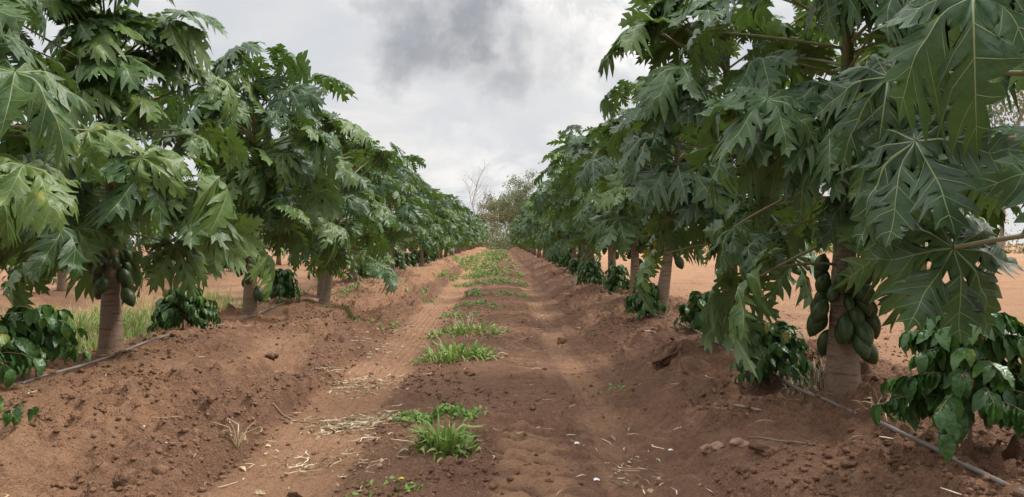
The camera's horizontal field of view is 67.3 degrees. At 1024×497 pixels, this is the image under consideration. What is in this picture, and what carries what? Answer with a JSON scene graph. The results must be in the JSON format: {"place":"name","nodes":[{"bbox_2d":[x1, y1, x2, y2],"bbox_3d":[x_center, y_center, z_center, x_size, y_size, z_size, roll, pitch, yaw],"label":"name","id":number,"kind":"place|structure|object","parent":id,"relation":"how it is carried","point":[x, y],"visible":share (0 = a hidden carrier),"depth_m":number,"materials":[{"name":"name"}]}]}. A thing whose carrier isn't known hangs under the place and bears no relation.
{"place":"outdoors","nodes":[
{"label":"outdoors","id":0,"kind":"place"},
{"bbox_2d":[2,279,315,364],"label":"grass","id":1,"kind":"structure","parent":0,"point":[89,323],"depth_m":12.12,"materials":[{"name":"green plant"}]},
{"bbox_2d":[0,243,1023,496],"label":"ground","id":2,"kind":"structure","parent":0,"point":[34,461],"depth_m":6.14,"materials":[{"name":"red soil"}]},
{"bbox_2d":[0,395,38,426],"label":"coffee seedling","id":3,"kind":"object","parent":2,"relation":"on","point":[7,417],"visible":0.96,"depth_m":4.49,"materials":[{"name":"green plant"}]},
{"bbox_2d":[0,315,45,387],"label":"coffee bush","id":4,"kind":"object","parent":2,"relation":"on","point":[8,374],"visible":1,"depth_m":5.46,"materials":[{"name":"green plant"}]},
{"bbox_2d":[0,258,57,292],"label":"coffee bush","id":5,"kind":"object","parent":2,"relation":"on","point":[10,270],"visible":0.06,"depth_m":15.94,"materials":[{"name":"green plant"}]},
{"bbox_2d":[2,304,90,376],"bbox_3d":[-3.676,0.751,5.923,0.674,0.650,0.722,0,1,19],"label":"coffee bush","id":6,"kind":"object","parent":2,"relation":"on","point":[51,335],"visible":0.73,"depth_m":5.86,"materials":[{"name":"green plant"}]},
{"bbox_2d":[26,142,100,290],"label":"papaya tree","id":7,"kind":"object","parent":2,"relation":"on","point":[62,285],"depth_m":17.21,"materials":[{"name":"green plant"}]},
{"bbox_2d":[0,0,145,288],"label":"papaya tree","id":8,"kind":"object","parent":2,"relation":"on","point":[34,84],"visible":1,"depth_m":4.56,"materials":[{"name":"green plant"}]},
{"bbox_2d":[92,179,158,246],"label":"papaya tree","id":9,"kind":"object","parent":2,"relation":"on","point":[135,230],"visible":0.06,"depth_m":20.94,"materials":[{"name":"green plant"}]},
{"bbox_2d":[112,468,143,490],"bbox_3d":[-2.037,1.237,4.057,0.163,0.147,0.155,1,1,40],"label":"soil clod","id":10,"kind":"object","parent":2,"relation":"on","point":[125,477],"visible":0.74,"depth_m":4.01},
{"bbox_2d":[0,0,266,355],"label":"papaya tree","id":11,"kind":"object","parent":2,"relation":"on","point":[153,189],"visible":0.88,"depth_m":7.03,"materials":[{"name":"green plant"}]},
{"bbox_2d":[132,171,200,266],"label":"papaya tree","id":12,"kind":"object","parent":2,"relation":"on","point":[140,242],"visible":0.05,"depth_m":22.58,"materials":[{"name":"green plant"}]},
{"bbox_2d":[147,286,220,333],"bbox_3d":[-3.890,0.733,9.130,0.809,0.606,0.734,0,1,-19],"label":"coffee bush","id":13,"kind":"object","parent":2,"relation":"on","point":[176,307],"visible":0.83,"depth_m":8.97,"materials":[{"name":"green plant"}]},
{"bbox_2d":[14,269,400,384],"bbox_3d":[-4.094,0.698,36.158,0.148,0.144,65.601,0,1,-1],"label":"irrigation hose","id":14,"kind":"object","parent":2,"relation":"on","point":[78,366],"visible":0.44,"depth_m":7.02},
{"bbox_2d":[175,177,239,273],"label":"papaya tree","id":15,"kind":"object","parent":2,"relation":"on","point":[181,238],"visible":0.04,"depth_m":25.47,"materials":[{"name":"green plant"}]},
{"bbox_2d":[214,418,262,448],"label":"dead weed","id":16,"kind":"object","parent":2,"relation":"on","point":[226,432],"visible":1,"depth_m":5.42,"materials":[{"name":"plant"}]},
{"bbox_2d":[150,41,357,315],"bbox_3d":[-3.828,-0.864,11.352,2.878,3.972,2.974,0,1,-31],"label":"papaya tree","id":17,"kind":"object","parent":2,"relation":"on","point":[269,178],"visible":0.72,"depth_m":10.73,"materials":[{"name":"green plant"}]},
{"bbox_2d":[265,353,278,359],"bbox_3d":[-2.511,1.132,8.043,0.150,0.095,0.104,0,1,-21],"label":"soil clod","id":18,"kind":"object","parent":2,"relation":"on","point":[273,356],"visible":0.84,"depth_m":8.02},
{"bbox_2d":[262,220,287,264],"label":"papaya tree","id":19,"kind":"object","parent":2,"relation":"on","point":[278,261],"visible":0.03,"depth_m":34.17,"materials":[{"name":"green plant"}]},
{"bbox_2d":[263,268,302,303],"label":"coffee bush","id":20,"kind":"object","parent":2,"relation":"on","point":[283,286],"visible":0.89,"depth_m":12.92,"materials":[{"name":"green plant"}]},
{"bbox_2d":[273,403,310,422],"bbox_3d":[-1.837,1.372,6.441,0.344,0.153,0.059,0,1,14],"label":"stick","id":21,"kind":"object","parent":2,"relation":"on","point":[282,414],"visible":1,"depth_m":6.46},
{"bbox_2d":[261,108,394,297],"bbox_3d":[-3.845,-0.898,15.501,2.685,4.048,3.032,0,1,-38],"label":"papaya tree","id":22,"kind":"object","parent":2,"relation":"on","point":[341,127],"visible":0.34,"depth_m":15.14,"materials":[{"name":"green plant"}]},
{"bbox_2d":[307,255,361,280],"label":"coffee bush","id":23,"kind":"object","parent":2,"relation":"on","point":[343,274],"visible":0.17,"depth_m":17.58,"materials":[{"name":"green plant"}]},
{"bbox_2d":[285,146,401,305],"bbox_3d":[-2.919,-0.311,13.140,2.099,2.842,2.204,0,1,-1],"label":"papaya tree","id":24,"kind":"object","parent":2,"relation":"on","point":[357,199],"visible":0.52,"depth_m":13.03,"materials":[{"name":"green plant"}]},
{"bbox_2d":[335,281,359,296],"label":"weed patch","id":25,"kind":"object","parent":2,"relation":"on","point":[345,290],"visible":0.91,"depth_m":16.45,"materials":[{"name":"green plant"}]},
{"bbox_2d":[309,303,388,330],"bbox_3d":[-2.519,1.167,12.779,1.403,0.574,0.987,0,1,26],"label":"weed patch","id":26,"kind":"object","parent":2,"relation":"on","point":[356,318],"visible":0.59,"depth_m":12.77,"materials":[{"name":"green plant"}]},
{"bbox_2d":[305,140,399,282],"bbox_3d":[-4.101,-0.831,19.250,2.496,3.668,2.286,0,1,12],"label":"papaya tree","id":27,"kind":"object","parent":2,"relation":"on","point":[378,197],"visible":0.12,"depth_m":19.14,"materials":[{"name":"green plant"}]},
{"bbox_2d":[345,257,373,278],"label":"coffee bush","id":28,"kind":"object","parent":2,"relation":"on","point":[361,273],"visible":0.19,"depth_m":20.13,"materials":[{"name":"green plant"}]},
{"bbox_2d":[345,479,388,496],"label":"weed sprig","id":29,"kind":"object","parent":2,"relation":"on","point":[371,483],"visible":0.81,"depth_m":4.50,"materials":[{"name":"green plant"}]},
{"bbox_2d":[345,142,423,276],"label":"papaya tree","id":30,"kind":"object","parent":2,"relation":"on","point":[407,208],"visible":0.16,"depth_m":22.04,"materials":[{"name":"green plant"}]},
{"bbox_2d":[388,249,406,269],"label":"coffee bush","id":31,"kind":"object","parent":2,"relation":"on","point":[399,262],"visible":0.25,"depth_m":25.81,"materials":[{"name":"green plant"}]},
{"bbox_2d":[382,475,422,494],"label":"flowering weed","id":32,"kind":"object","parent":2,"relation":"on","point":[408,488],"visible":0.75,"depth_m":4.47,"materials":[{"name":"green plant"}]},
{"bbox_2d":[372,154,433,271],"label":"papaya tree","id":33,"kind":"object","parent":2,"relation":"on","point":[412,159],"visible":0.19,"depth_m":24.79,"materials":[{"name":"green plant"}]},
{"bbox_2d":[381,172,434,269],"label":"papaya tree","id":34,"kind":"object","parent":2,"relation":"on","point":[424,241],"visible":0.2,"depth_m":27.71,"materials":[{"name":"green plant"}]},
{"bbox_2d":[405,253,417,266],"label":"coffee bush","id":35,"kind":"object","parent":2,"relation":"on","point":[410,259],"visible":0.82,"depth_m":29.98,"materials":[{"name":"green plant"}]},
{"bbox_2d":[387,182,444,254],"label":"papaya tree","id":36,"kind":"object","parent":2,"relation":"on","point":[429,198],"visible":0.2,"depth_m":30.48,"materials":[{"name":"green plant"}]},
{"bbox_2d":[416,251,430,263],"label":"coffee bush","id":37,"kind":"object","parent":2,"relation":"on","point":[425,260],"visible":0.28,"depth_m":34.57,"materials":[{"name":"green plant"}]},
{"bbox_2d":[405,287,442,303],"bbox_3d":[-2.208,1.159,19.347,0.786,0.460,2.182,0,1,3],"label":"weed patch","id":38,"kind":"object","parent":2,"relation":"on","point":[430,300],"visible":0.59,"depth_m":18.93,"materials":[{"name":"green plant"}]},
{"bbox_2d":[404,189,448,266],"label":"papaya tree","id":39,"kind":"object","parent":2,"relation":"on","point":[439,229],"visible":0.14,"depth_m":33.57,"materials":[{"name":"green plant"}]},
{"bbox_2d":[411,188,456,261],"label":"papaya tree","id":40,"kind":"object","parent":2,"relation":"on","point":[442,215],"visible":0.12,"depth_m":36.81,"materials":[{"name":"green plant"}]},
{"bbox_2d":[390,402,486,426],"bbox_3d":[-0.608,1.370,6.329,0.818,0.257,0.539,0,1,-1],"label":"weed patch","id":41,"kind":"object","parent":2,"relation":"on","point":[443,407],"visible":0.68,"depth_m":6.23,"materials":[{"name":"green plant"}]},
{"bbox_2d":[395,412,484,462],"bbox_3d":[-0.495,1.294,5.307,0.675,0.366,0.626,0,1,-1],"label":"grass tuft","id":42,"kind":"object","parent":2,"relation":"on","point":[444,441],"visible":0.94,"depth_m":5.25,"materials":[{"name":"green plant"}]},
{"bbox_2d":[430,193,458,260],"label":"papaya tree","id":43,"kind":"object","parent":2,"relation":"on","point":[448,249],"visible":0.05,"depth_m":39.17,"materials":[{"name":"green plant"}]},
{"bbox_2d":[432,269,459,282],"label":"weed patch","id":44,"kind":"object","parent":2,"relation":"on","point":[443,272],"visible":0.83,"depth_m":28.73,"materials":[{"name":"green plant"}]},
{"bbox_2d":[439,199,464,258],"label":"papaya tree","id":45,"kind":"object","parent":2,"relation":"on","point":[457,205],"visible":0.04,"depth_m":45.14,"materials":[{"name":"green plant"}]},
{"bbox_2d":[444,206,465,256],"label":"papaya tree","id":46,"kind":"object","parent":2,"relation":"on","point":[459,230],"visible":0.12,"depth_m":48.21,"materials":[{"name":"green plant"}]},
{"bbox_2d":[407,335,507,365],"bbox_3d":[-0.687,1.302,9.425,1.150,0.460,1.096,0,1,-39],"label":"grass tuft","id":47,"kind":"object","parent":2,"relation":"on","point":[449,354],"visible":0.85,"depth_m":9.34,"materials":[{"name":"green plant"}]},
{"bbox_2d":[447,205,469,255],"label":"papaya tree","id":48,"kind":"object","parent":2,"relation":"on","point":[466,233],"visible":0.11,"depth_m":53.94,"materials":[{"name":"green plant"}]},
{"bbox_2d":[436,310,481,319],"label":"weed patch","id":49,"kind":"object","parent":2,"relation":"on","point":[453,314],"visible":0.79,"depth_m":15.00,"materials":[{"name":"green plant"}]},
{"bbox_2d":[450,207,473,253],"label":"papaya tree","id":50,"kind":"object","parent":2,"relation":"on","point":[469,219],"visible":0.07,"depth_m":61.81,"materials":[{"name":"green plant"}]},
{"bbox_2d":[454,214,469,253],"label":"papaya tree","id":51,"kind":"object","parent":2,"relation":"on","point":[466,244],"visible":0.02,"depth_m":59.42,"materials":[{"name":"green plant"}]},
{"bbox_2d":[417,318,510,339],"bbox_3d":[-0.748,1.306,12.079,1.330,0.444,1.269,-1,1,-43],"label":"grass tuft","id":52,"kind":"object","parent":2,"relation":"on","point":[463,330],"visible":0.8,"depth_m":11.98,"materials":[{"name":"green plant"}]},
{"bbox_2d":[442,311,488,326],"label":"dry grass tuft","id":53,"kind":"object","parent":2,"relation":"on","point":[467,320],"visible":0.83,"depth_m":12.97,"materials":[{"name":"plant"}]},
{"bbox_2d":[452,255,481,267],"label":"weed patch","id":54,"kind":"object","parent":2,"relation":"on","point":[463,259],"visible":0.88,"depth_m":44.06,"materials":[{"name":"green plant"}]},
{"bbox_2d":[459,211,475,252],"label":"papaya tree","id":55,"kind":"object","parent":2,"relation":"on","point":[469,240],"visible":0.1,"depth_m":64.97,"materials":[{"name":"green plant"}]},
{"bbox_2d":[467,218,480,249],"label":"papaya tree","id":56,"kind":"object","parent":2,"relation":"on","point":[477,225],"visible":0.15,"depth_m":79.46,"materials":[{"name":"green plant"}]},
{"bbox_2d":[450,278,500,287],"bbox_3d":[-1.233,1.170,25.878,1.776,0.340,2.195,0,1,-1],"label":"weed patch","id":57,"kind":"object","parent":2,"relation":"on","point":[463,284],"visible":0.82,"depth_m":25.60,"materials":[{"name":"green plant"}]},
{"bbox_2d":[451,299,501,309],"bbox_3d":[-0.713,1.253,17.188,1.208,0.258,1.056,0,1,16],"label":"weed patch","id":58,"kind":"object","parent":2,"relation":"on","point":[476,303],"visible":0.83,"depth_m":17.16,"materials":[{"name":"green plant"}]},
{"bbox_2d":[457,269,502,279],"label":"weed patch","id":59,"kind":"object","parent":2,"relation":"on","point":[483,272],"visible":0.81,"depth_m":30.82,"materials":[{"name":"green plant"}]},
{"bbox_2d":[463,161,497,216],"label":"bare tree","id":60,"kind":"object","parent":2,"relation":"on","point":[475,194],"visible":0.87,"depth_m":161.06,"materials":[{"name":"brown plant"}]},
{"bbox_2d":[458,262,516,271],"bbox_3d":[-1.285,0.926,39.777,3.133,0.557,5.887,0,1,-1],"label":"weed patch","id":61,"kind":"object","parent":2,"relation":"on","point":[483,263],"visible":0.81,"depth_m":38.66,"materials":[{"name":"green plant"}]},
{"bbox_2d":[470,254,511,262],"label":"weed patch","id":62,"kind":"object","parent":2,"relation":"on","point":[477,258],"visible":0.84,"depth_m":54.79,"materials":[{"name":"green plant"}]},
{"bbox_2d":[476,251,506,257],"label":"weed patch","id":63,"kind":"object","parent":2,"relation":"on","point":[492,253],"visible":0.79,"depth_m":71.91,"materials":[{"name":"green plant"}]},
{"bbox_2d":[474,199,513,235],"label":"gum tree","id":64,"kind":"object","parent":2,"relation":"on","point":[491,206],"visible":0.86,"depth_m":156.39,"materials":[{"name":"green plant"}]},
{"bbox_2d":[470,266,525,277],"bbox_3d":[-0.602,1.034,32.196,2.479,0.533,4.300,0,1,-1],"label":"weed patch","id":65,"kind":"object","parent":2,"relation":"on","point":[521,274],"visible":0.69,"depth_m":32.24,"materials":[{"name":"green plant"}]},
{"bbox_2d":[470,290,527,297],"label":"weed patch","id":66,"kind":"object","parent":2,"relation":"on","point":[511,294],"visible":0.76,"depth_m":20.58,"materials":[{"name":"green plant"}]},
{"bbox_2d":[470,276,528,286],"bbox_3d":[-0.375,1.131,26.209,2.078,0.412,2.926,0,1,-1],"label":"weed patch","id":67,"kind":"object","parent":2,"relation":"on","point":[503,280],"visible":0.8,"depth_m":25.84,"materials":[{"name":"green plant"}]},
{"bbox_2d":[480,180,529,212],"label":"gum tree","id":68,"kind":"object","parent":2,"relation":"on","point":[500,197],"visible":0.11,"depth_m":171.06,"materials":[{"name":"green plant"}]},
{"bbox_2d":[0,277,1023,496],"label":"soil crumbs","id":69,"kind":"object","parent":2,"relation":"on","point":[743,469],"visible":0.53,"depth_m":5.22,"materials":[{"name":"soil"}]},
{"bbox_2d":[1,284,1022,496],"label":"straw litter","id":70,"kind":"object","parent":2,"relation":"on","point":[349,423],"visible":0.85,"depth_m":6.29,"materials":[{"name":"plant"}]},
{"bbox_2d":[492,168,537,245],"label":"gum tree","id":71,"kind":"object","parent":2,"relation":"on","point":[520,196],"visible":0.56,"depth_m":159.46,"materials":[{"name":"green plant"}]},
{"bbox_2d":[520,201,536,254],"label":"papaya tree","id":72,"kind":"object","parent":2,"relation":"on","point":[524,236],"visible":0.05,"depth_m":54.70,"materials":[{"name":"green plant"}]},
{"bbox_2d":[520,201,540,256],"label":"papaya tree","id":73,"kind":"object","parent":2,"relation":"on","point":[526,245],"visible":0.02,"depth_m":48.95,"materials":[{"name":"green plant"}]},
{"bbox_2d":[521,194,544,257],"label":"papaya tree","id":74,"kind":"object","parent":2,"relation":"on","point":[529,221],"visible":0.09,"depth_m":42.72,"materials":[{"name":"green plant"}]},
{"bbox_2d":[521,198,549,260],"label":"papaya tree","id":75,"kind":"object","parent":2,"relation":"on","point":[529,228],"visible":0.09,"depth_m":40.12,"materials":[{"name":"green plant"}]},
{"bbox_2d":[523,194,550,250],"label":"papaya tree","id":76,"kind":"object","parent":2,"relation":"on","point":[528,203],"visible":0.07,"depth_m":36.96,"materials":[{"name":"green plant"}]},
{"bbox_2d":[530,179,557,264],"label":"papaya tree","id":77,"kind":"object","parent":2,"relation":"on","point":[537,223],"visible":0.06,"depth_m":34.01,"materials":[{"name":"green plant"}]},
{"bbox_2d":[532,183,573,262],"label":"papaya tree","id":78,"kind":"object","parent":2,"relation":"on","point":[546,228],"visible":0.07,"depth_m":31.49,"materials":[{"name":"green plant"}]},
{"bbox_2d":[537,186,579,268],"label":"papaya tree","id":79,"kind":"object","parent":2,"relation":"on","point":[541,239],"visible":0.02,"depth_m":28.69,"materials":[{"name":"green plant"}]},
{"bbox_2d":[555,250,570,268],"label":"coffee bush","id":80,"kind":"object","parent":2,"relation":"on","point":[565,258],"visible":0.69,"depth_m":27.70,"materials":[{"name":"green plant"}]},
{"bbox_2d":[541,164,600,271],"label":"papaya tree","id":81,"kind":"object","parent":2,"relation":"on","point":[555,245],"visible":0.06,"depth_m":25.86,"materials":[{"name":"green plant"}]},
{"bbox_2d":[532,130,614,283],"bbox_3d":[1.874,-1.014,20.370,2.727,4.212,2.899,-2,-1,12],"label":"papaya tree","id":82,"kind":"object","parent":2,"relation":"on","point":[555,157],"visible":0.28,"depth_m":20.32,"materials":[{"name":"green plant"}]},
{"bbox_2d":[568,257,580,276],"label":"coffee bush","id":83,"kind":"object","parent":2,"relation":"on","point":[573,266],"visible":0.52,"depth_m":23.88,"materials":[{"name":"green plant"}]},
{"bbox_2d":[546,159,607,275],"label":"papaya tree","id":84,"kind":"object","parent":2,"relation":"on","point":[565,235],"visible":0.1,"depth_m":23.06,"materials":[{"name":"green plant"}]},
{"bbox_2d":[577,260,607,285],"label":"coffee bush","id":85,"kind":"object","parent":2,"relation":"on","point":[591,270],"visible":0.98,"depth_m":18.13,"materials":[{"name":"green plant"}]},
{"bbox_2d":[557,125,644,277],"bbox_3d":[2.333,-0.931,17.392,2.590,3.840,2.890,-2,2,2],"label":"papaya tree","id":86,"kind":"object","parent":2,"relation":"on","point":[579,201],"visible":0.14,"depth_m":17.03,"materials":[{"name":"green plant"}]},
{"bbox_2d":[604,264,629,292],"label":"coffee bush","id":87,"kind":"object","parent":2,"relation":"on","point":[613,281],"visible":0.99,"depth_m":15.93,"materials":[{"name":"green plant"}]},
{"bbox_2d":[571,108,696,294],"bbox_3d":[2.365,-0.728,14.512,2.451,3.674,2.526,1,1,41],"label":"papaya tree","id":88,"kind":"object","parent":2,"relation":"on","point":[591,171],"visible":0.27,"depth_m":14.45,"materials":[{"name":"green plant"}]},
{"bbox_2d":[624,283,668,319],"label":"coffee bush","id":89,"kind":"object","parent":2,"relation":"on","point":[640,308],"visible":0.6,"depth_m":11.42,"materials":[{"name":"green plant"}]},
{"bbox_2d":[582,74,747,317],"bbox_3d":[2.472,-0.802,11.494,2.361,3.897,2.478,0,1,-35],"label":"papaya tree","id":90,"kind":"object","parent":2,"relation":"on","point":[618,190],"visible":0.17,"depth_m":11.42,"materials":[{"name":"green plant"}]},
{"bbox_2d":[652,343,683,365],"bbox_3d":[1.600,1.075,7.901,0.506,0.128,0.200,-24,17,-40],"label":"soil clod","id":91,"kind":"object","parent":2,"relation":"on","point":[667,355],"visible":0.99,"depth_m":7.81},
{"bbox_2d":[674,291,709,330],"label":"coffee bush","id":92,"kind":"object","parent":2,"relation":"on","point":[690,310],"visible":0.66,"depth_m":9.21,"materials":[{"name":"green plant"}]},
{"bbox_2d":[678,356,718,378],"bbox_3d":[1.697,1.105,6.963,0.284,0.144,0.502,0,19,-28],"label":"soil clod","id":93,"kind":"object","parent":2,"relation":"on","point":[690,365],"visible":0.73,"depth_m":6.94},
{"bbox_2d":[700,444,711,453],"bbox_3d":[1.281,1.316,5.038,0.111,0.077,0.093,0,1,-20],"label":"stone","id":94,"kind":"object","parent":2,"relation":"on","point":[706,448],"visible":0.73,"depth_m":5.01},
{"bbox_2d":[711,441,725,449],"bbox_3d":[1.332,1.283,4.968,0.092,0.069,0.089,-1,1,-40],"label":"stone","id":95,"kind":"object","parent":2,"relation":"on","point":[716,445],"visible":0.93,"depth_m":4.95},
{"bbox_2d":[598,0,840,348],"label":"papaya tree","id":96,"kind":"object","parent":2,"relation":"on","point":[674,92],"visible":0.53,"depth_m":7.65,"materials":[{"name":"green plant"}]},
{"bbox_2d":[729,438,749,449],"bbox_3d":[1.442,1.236,4.825,0.162,0.090,0.089,0,1,15],"label":"stone","id":97,"kind":"object","parent":2,"relation":"on","point":[735,443],"visible":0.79,"depth_m":4.81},
{"bbox_2d":[479,206,1023,253],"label":"scrub","id":98,"kind":"object","parent":2,"relation":"on","point":[494,242],"visible":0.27,"depth_m":120.05,"materials":[{"name":"green plant"}]},
{"bbox_2d":[748,439,780,456],"bbox_3d":[1.520,1.196,4.601,0.152,0.099,0.208,-1,1,-49],"label":"soil clod","id":99,"kind":"object","parent":2,"relation":"on","point":[762,447],"visible":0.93,"depth_m":4.56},
{"bbox_2d":[730,320,812,387],"bbox_3d":[2.157,0.904,6.472,0.676,0.600,0.678,0,1,5],"label":"coffee bush","id":100,"kind":"object","parent":2,"relation":"on","point":[782,346],"visible":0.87,"depth_m":6.29,"materials":[{"name":"green plant"}]},
{"bbox_2d":[533,255,1023,490],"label":"irrigation hose","id":101,"kind":"object","parent":2,"relation":"on","point":[955,458],"visible":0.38,"depth_m":4.33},
{"bbox_2d":[748,436,820,448],"bbox_3d":[1.668,1.188,4.738,0.456,0.029,0.025,1,1,43],"label":"stick","id":102,"kind":"object","parent":2,"relation":"on","point":[777,440],"visible":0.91,"depth_m":4.76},
{"bbox_2d":[777,355,824,394],"bbox_3d":[2.455,1.030,6.193,0.658,0.346,0.571,0,1,-1],"label":"dry grass tuft","id":103,"kind":"object","parent":2,"relation":"on","point":[814,374],"visible":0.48,"depth_m":6.20,"materials":[{"name":"plant"}]},
{"bbox_2d":[676,0,1023,400],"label":"papaya tree","id":104,"kind":"object","parent":2,"relation":"on","point":[765,116],"visible":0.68,"depth_m":5.45,"materials":[{"name":"green plant"}]},
{"bbox_2d":[847,387,908,422],"bbox_3d":[2.323,0.966,4.781,0.562,0.271,0.376,0,1,-20],"label":"dry grass tuft","id":105,"kind":"object","parent":2,"relation":"on","point":[877,403],"visible":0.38,"depth_m":4.78,"materials":[{"name":"plant"}]},
{"bbox_2d":[815,0,1023,344],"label":"papaya tree","id":106,"kind":"object","parent":2,"relation":"on","point":[918,87],"visible":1,"depth_m":2.80,"materials":[{"name":"green plant"}]},
{"bbox_2d":[870,312,1023,463],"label":"coffee bush","id":107,"kind":"object","parent":2,"relation":"on","point":[959,382],"visible":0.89,"depth_m":3.82,"materials":[{"name":"green plant"}]},
{"bbox_2d":[989,83,1023,249],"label":"gum tree","id":108,"kind":"object","parent":2,"relation":"on","point":[1017,122],"visible":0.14,"depth_m":39.12,"materials":[{"name":"green plant"}]},
{"bbox_2d":[0,0,1023,243],"label":"sky","id":109,"kind":"structure","parent":0,"point":[458,86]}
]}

